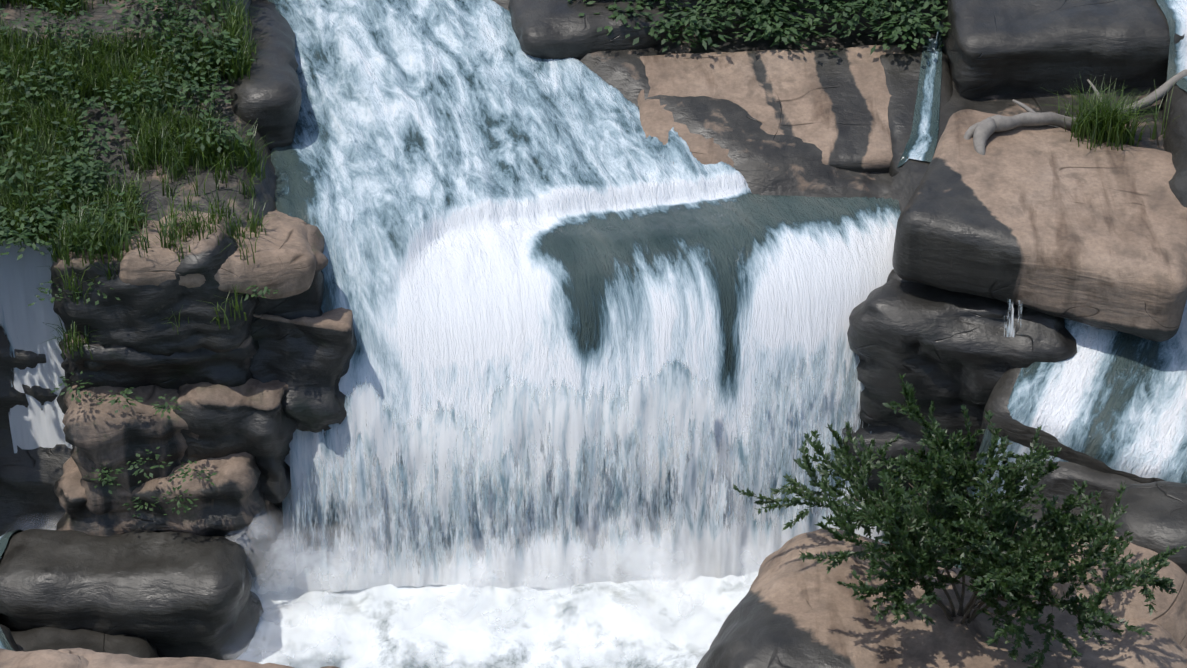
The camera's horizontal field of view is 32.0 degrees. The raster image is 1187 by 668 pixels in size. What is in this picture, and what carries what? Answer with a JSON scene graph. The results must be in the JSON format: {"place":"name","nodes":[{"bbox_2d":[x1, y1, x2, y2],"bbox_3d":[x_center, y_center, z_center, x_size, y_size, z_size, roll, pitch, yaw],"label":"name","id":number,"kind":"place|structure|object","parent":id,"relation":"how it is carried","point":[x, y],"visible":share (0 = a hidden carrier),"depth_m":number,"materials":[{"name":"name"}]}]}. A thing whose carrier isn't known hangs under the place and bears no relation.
{"place":"outdoors","nodes":[
{"label":"outdoors","id":0,"kind":"place"},
{"bbox_2d":[0,493,785,667],"bbox_3d":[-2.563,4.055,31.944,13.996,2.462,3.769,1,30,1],"label":"foam","id":1,"kind":"structure","parent":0,"point":[657,575],"depth_m":31.76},
{"bbox_2d":[0,0,1186,667],"bbox_3d":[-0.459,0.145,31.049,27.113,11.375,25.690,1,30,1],"label":"rocks","id":2,"kind":"object","parent":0,"point":[1046,228],"visible":0.48,"depth_m":31.65,"materials":[{"name":"brown stone"}]},
{"bbox_2d":[0,0,950,516],"bbox_3d":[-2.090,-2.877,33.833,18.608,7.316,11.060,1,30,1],"label":"plants","id":3,"kind":"object","parent":2,"relation":"on","point":[756,16],"visible":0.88,"depth_m":33.40,"materials":[{"name":"green plant"}]},
{"bbox_2d":[0,241,1022,591],"bbox_3d":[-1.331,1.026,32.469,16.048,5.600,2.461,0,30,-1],"label":"waterfall","id":4,"kind":"object","parent":2,"relation":"hanging from","point":[670,413],"visible":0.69,"depth_m":32.46,"materials":[{"name":"white liquid"}]},
{"bbox_2d":[0,0,1181,358],"bbox_3d":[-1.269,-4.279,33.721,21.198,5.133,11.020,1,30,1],"label":"grass","id":5,"kind":"structure","parent":2,"relation":"on","point":[160,140],"depth_m":32.48,"materials":[{"name":"green plant"}]},
{"bbox_2d":[733,373,1185,667],"bbox_3d":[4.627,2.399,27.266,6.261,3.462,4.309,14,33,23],"label":"bush","id":6,"kind":"object","parent":2,"relation":"on","point":[1056,543],"depth_m":26.61,"materials":[{"name":"green plant"}]},
{"bbox_2d":[964,69,1186,154],"bbox_3d":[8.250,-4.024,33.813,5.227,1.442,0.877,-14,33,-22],"label":"branch","id":7,"kind":"object","parent":2,"relation":"on","point":[982,132],"visible":0.73,"depth_m":33.30,"materials":[{"name":"grey wood"}]},
{"bbox_2d":[0,0,1186,650],"bbox_3d":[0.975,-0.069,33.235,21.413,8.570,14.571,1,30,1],"label":"white water","id":8,"kind":"structure","parent":0,"point":[478,196],"depth_m":32.51,"materials":[{"name":"white liquid"}]},
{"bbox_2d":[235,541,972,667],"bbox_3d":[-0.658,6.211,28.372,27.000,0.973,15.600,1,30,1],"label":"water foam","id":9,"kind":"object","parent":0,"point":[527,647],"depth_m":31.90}
]}

